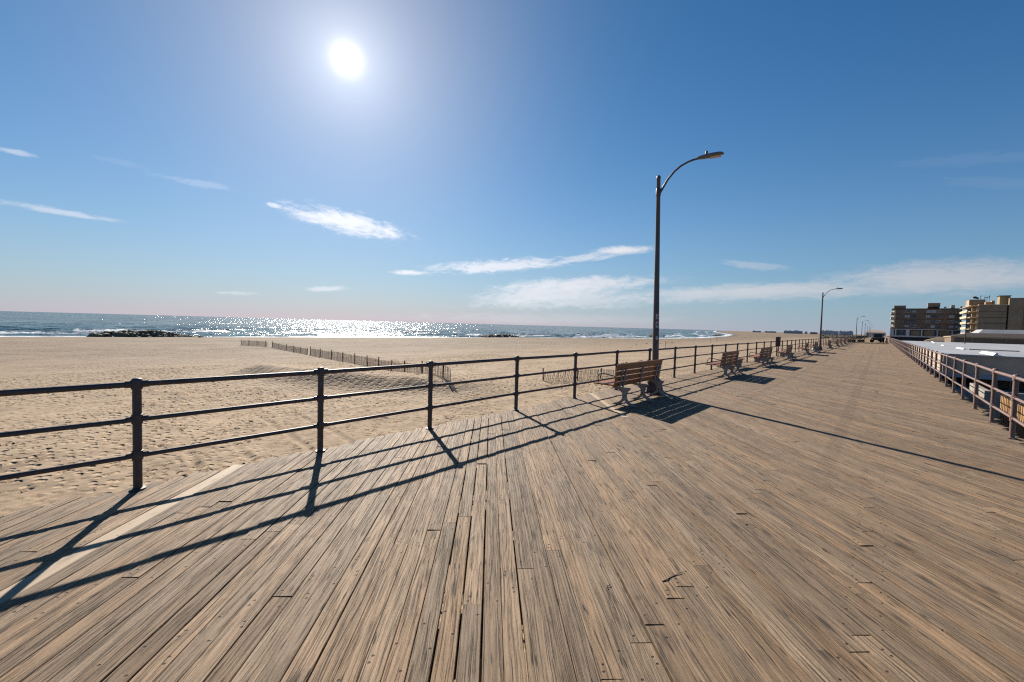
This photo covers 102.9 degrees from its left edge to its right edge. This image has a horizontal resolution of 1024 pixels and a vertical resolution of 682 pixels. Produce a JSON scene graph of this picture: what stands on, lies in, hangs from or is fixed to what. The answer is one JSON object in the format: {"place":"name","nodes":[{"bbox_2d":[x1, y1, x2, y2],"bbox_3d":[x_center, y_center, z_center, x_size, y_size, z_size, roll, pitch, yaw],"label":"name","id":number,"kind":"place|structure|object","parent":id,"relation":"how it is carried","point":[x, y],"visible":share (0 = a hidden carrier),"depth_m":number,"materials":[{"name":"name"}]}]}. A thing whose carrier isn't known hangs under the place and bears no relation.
{"place":"outdoors","nodes":[
{"label":"outdoors","id":0,"kind":"place"},
{"bbox_2d":[0,311,762,338],"bbox_3d":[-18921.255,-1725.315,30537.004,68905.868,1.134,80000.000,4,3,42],"label":"sea","id":1,"kind":"structure","parent":0,"point":[31,324],"depth_m":316.97,"materials":[{"name":"liquid"}]},
{"bbox_2d":[86,329,183,336],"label":"rock groyne","id":2,"kind":"object","parent":1,"relation":"in","point":[141,333],"visible":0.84,"depth_m":108.09,"materials":[{"name":"grey stone"}]},
{"bbox_2d":[182,334,207,337],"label":"rock groyne","id":3,"kind":"object","parent":1,"relation":"in","point":[189,335],"visible":0.15,"depth_m":112.72,"materials":[{"name":"grey stone"}]},
{"bbox_2d":[481,334,518,336],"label":"rock groyne","id":4,"kind":"object","parent":1,"relation":"in","point":[499,335],"visible":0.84,"depth_m":196.78,"materials":[{"name":"grey stone"}]},
{"bbox_2d":[0,331,929,681],"bbox_3d":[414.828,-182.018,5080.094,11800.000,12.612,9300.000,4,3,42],"label":"beach sand","id":5,"kind":"structure","parent":0,"point":[42,361],"depth_m":26.86,"materials":[{"name":"beige sand"}]},
{"bbox_2d":[241,341,267,346],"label":"sand fence","id":6,"kind":"object","parent":5,"relation":"on","point":[265,344],"visible":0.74,"depth_m":75.77,"materials":[{"name":"wood"}]},
{"bbox_2d":[272,341,307,354],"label":"sand fence","id":7,"kind":"object","parent":5,"relation":"on","point":[300,350],"visible":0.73,"depth_m":62.52,"materials":[{"name":"wood"}]},
{"bbox_2d":[310,346,450,380],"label":"sand fence","id":8,"kind":"object","parent":5,"relation":"on","point":[408,370],"visible":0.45,"depth_m":40.62,"materials":[{"name":"wood"}]},
{"bbox_2d":[463,568,503,681],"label":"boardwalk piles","id":9,"kind":"object","parent":5,"relation":"on","point":[480,678],"depth_m":3.89,"materials":[{"name":"brown wood"}]},
{"bbox_2d":[429,418,522,681],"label":"boardwalk beams","id":10,"kind":"structure","parent":9,"relation":"on","point":[481,647],"depth_m":3.58,"materials":[{"name":"brown wood"}]},
{"bbox_2d":[0,337,1023,681],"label":"boardwalk","id":11,"kind":"structure","parent":5,"relation":"on","point":[874,493],"depth_m":3.20,"materials":[{"name":"brown wood"}]},
{"bbox_2d":[0,335,867,491],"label":"railing","id":12,"kind":"object","parent":11,"relation":"on","point":[137,454],"visible":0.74,"depth_m":5.00,"materials":[{"name":"metal"}]},
{"bbox_2d":[594,359,669,406],"bbox_3d":[3.094,0.973,10.158,0.943,0.950,2.500,4,3,42],"label":"park bench","id":13,"kind":"object","parent":11,"relation":"on","point":[623,377],"visible":1,"depth_m":9.91,"materials":[{"name":"wood"}]},
{"bbox_2d":[645,151,723,393],"bbox_3d":[4.588,-1.759,10.915,1.820,6.405,0.480,1,2,23],"label":"street lamp","id":14,"kind":"object","parent":11,"relation":"on","point":[652,387],"visible":0.91,"depth_m":11.11,"materials":[{"name":"paint"}]},
{"bbox_2d":[705,350,743,377],"bbox_3d":[8.554,0.879,16.203,0.943,0.950,2.500,4,3,41],"label":"park bench","id":15,"kind":"object","parent":11,"relation":"on","point":[728,360],"visible":1,"depth_m":15.98,"materials":[{"name":"wood"}]},
{"bbox_2d":[725,358,744,368],"bbox_3d":[10.615,1.071,19.538,0.436,0.410,2.400,4,3,42],"label":"bench","id":16,"kind":"object","parent":11,"relation":"on","point":[739,360],"visible":0.39,"depth_m":20.05,"materials":[{"name":"brown wood"}]},
{"bbox_2d":[752,354,765,362],"bbox_3d":[14.636,1.001,23.990,0.436,0.410,2.400,4,3,42],"label":"bench","id":17,"kind":"object","parent":11,"relation":"on","point":[757,360],"visible":0.25,"depth_m":23.35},
{"bbox_2d":[748,347,776,366],"bbox_3d":[13.149,0.799,21.291,0.943,0.950,2.500,4,3,43],"label":"park bench","id":18,"kind":"object","parent":11,"relation":"on","point":[763,353],"visible":1,"depth_m":21.06,"materials":[{"name":"wood"}]},
{"bbox_2d":[775,337,780,356],"bbox_3d":[18.450,0.413,28.309,0.341,1.450,0.062,2,2,3],"label":"signboard","id":19,"kind":"object","parent":11,"relation":"on","point":[778,341],"visible":1,"depth_m":28.27,"materials":[{"name":"paint"}]},
{"bbox_2d":[780,350,790,356],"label":"bench","id":20,"kind":"object","parent":11,"relation":"on","point":[782,355],"visible":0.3,"depth_m":29.31,"materials":[{"name":"brown wood"}]},
{"bbox_2d":[776,344,796,359],"bbox_3d":[18.035,0.714,26.701,0.943,0.950,2.500,3,3,40],"label":"park bench","id":21,"kind":"object","parent":11,"relation":"on","point":[788,351],"visible":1,"depth_m":26.45,"materials":[{"name":"wood"}]},
{"bbox_2d":[797,342,810,354],"bbox_3d":[24.189,0.601,33.665,0.943,0.950,2.500,3,3,38],"label":"park bench","id":22,"kind":"object","parent":11,"relation":"on","point":[806,349],"visible":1,"depth_m":32.98,"materials":[{"name":"wood"}]},
{"bbox_2d":[808,342,820,352],"bbox_3d":[28.025,0.541,37.763,0.943,0.950,2.500,4,3,42],"label":"park bench","id":23,"kind":"object","parent":11,"relation":"on","point":[815,347],"visible":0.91,"depth_m":37.64,"materials":[{"name":"wood"}]},
{"bbox_2d":[823,340,831,348],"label":"park bench","id":24,"kind":"object","parent":11,"relation":"on","point":[829,344],"visible":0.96,"depth_m":47.28,"materials":[{"name":"metal"}]},
{"bbox_2d":[818,287,842,349],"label":"street lamp","id":25,"kind":"object","parent":11,"relation":"on","point":[819,347],"visible":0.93,"depth_m":41.82,"materials":[{"name":"paint"}]},
{"bbox_2d":[870,333,884,342],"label":"tractor","id":26,"kind":"object","parent":11,"relation":"on","point":[880,338],"visible":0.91,"depth_m":91.61,"materials":[{"name":"black metal"}]},
{"bbox_2d":[884,336,1023,438],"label":"railing","id":27,"kind":"object","parent":11,"relation":"on","point":[903,347],"visible":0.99,"depth_m":10.04,"materials":[{"name":"metal"}]},
{"bbox_2d":[543,368,613,380],"bbox_3d":[6.282,2.923,35.197,7.623,1.227,1.276,1,3,-24],"label":"sand fence","id":28,"kind":"object","parent":5,"relation":"on","point":[591,373],"visible":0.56,"depth_m":34.49,"materials":[{"name":"wood"}]},
{"bbox_2d":[784,330,802,333],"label":"distant building","id":29,"kind":"structure","parent":5,"relation":"on","point":[793,332],"depth_m":1563.06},
{"bbox_2d":[822,330,838,334],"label":"distant building","id":30,"kind":"structure","parent":5,"relation":"on","point":[827,332],"depth_m":1340.19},
{"bbox_2d":[839,331,852,334],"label":"distant building","id":31,"kind":"structure","parent":5,"relation":"on","point":[845,332],"depth_m":1276.89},
{"bbox_2d":[821,334,888,338],"bbox_3d":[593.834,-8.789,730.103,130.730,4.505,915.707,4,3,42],"label":"dune scrub","id":32,"kind":"object","parent":5,"relation":"on","point":[829,336],"visible":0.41,"depth_m":594.27,"materials":[{"name":"green plant"}]},
{"bbox_2d":[865,330,885,336],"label":"beach house","id":33,"kind":"structure","parent":5,"relation":"on","point":[876,332],"depth_m":351.70,"materials":[{"name":"beige glass"}]},
{"bbox_2d":[0,0,1023,334],"label":"sky","id":34,"kind":"structure","parent":0,"point":[432,161],"materials":[{"name":"blue"}]},
{"bbox_2d":[889,303,962,340],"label":"apartment building","id":35,"kind":"structure","parent":0,"point":[933,320],"depth_m":243.06,"materials":[{"name":"brown brick"}]},
{"bbox_2d":[925,366,1023,422],"bbox_3d":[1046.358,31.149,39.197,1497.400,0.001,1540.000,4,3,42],"label":"street","id":36,"kind":"structure","parent":0,"point":[959,381],"depth_m":36.93,"materials":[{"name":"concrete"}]},
{"bbox_2d":[924,337,944,341],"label":"cabana","id":37,"kind":"object","parent":36,"relation":"on","point":[939,339],"visible":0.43,"depth_m":161.43,"materials":[{"name":"brown"}]},
{"bbox_2d":[900,340,1023,390],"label":"pavilion","id":38,"kind":"structure","parent":36,"relation":"on","point":[1007,358],"depth_m":37.32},
{"bbox_2d":[964,311,967,343],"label":"flagpole","id":39,"kind":"object","parent":36,"relation":"on","point":[965,327],"visible":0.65,"depth_m":95.39,"materials":[{"name":"metal"}]},
{"bbox_2d":[943,333,1023,344],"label":"bathhouse","id":40,"kind":"structure","parent":36,"relation":"on","point":[994,338],"depth_m":125.30,"materials":[{"name":"white"}]},
{"bbox_2d":[972,329,1023,333],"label":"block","id":41,"kind":"structure","parent":40,"relation":"attached to","point":[1001,331],"depth_m":168.68,"materials":[{"name":"white concrete"}]},
{"bbox_2d":[969,383,1023,418],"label":"garden wall","id":42,"kind":"structure","parent":36,"relation":"on","point":[984,393],"depth_m":22.36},
{"bbox_2d":[999,395,1023,438],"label":"timber fence","id":43,"kind":"object","parent":36,"relation":"on","point":[1005,403],"visible":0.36,"depth_m":18.95,"materials":[{"name":"beige wood"}]},
{"bbox_2d":[958,295,1023,333],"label":"apartment building","id":44,"kind":"structure","parent":0,"point":[1005,312],"depth_m":199.60,"materials":[{"name":"beige concrete"}]}
]}

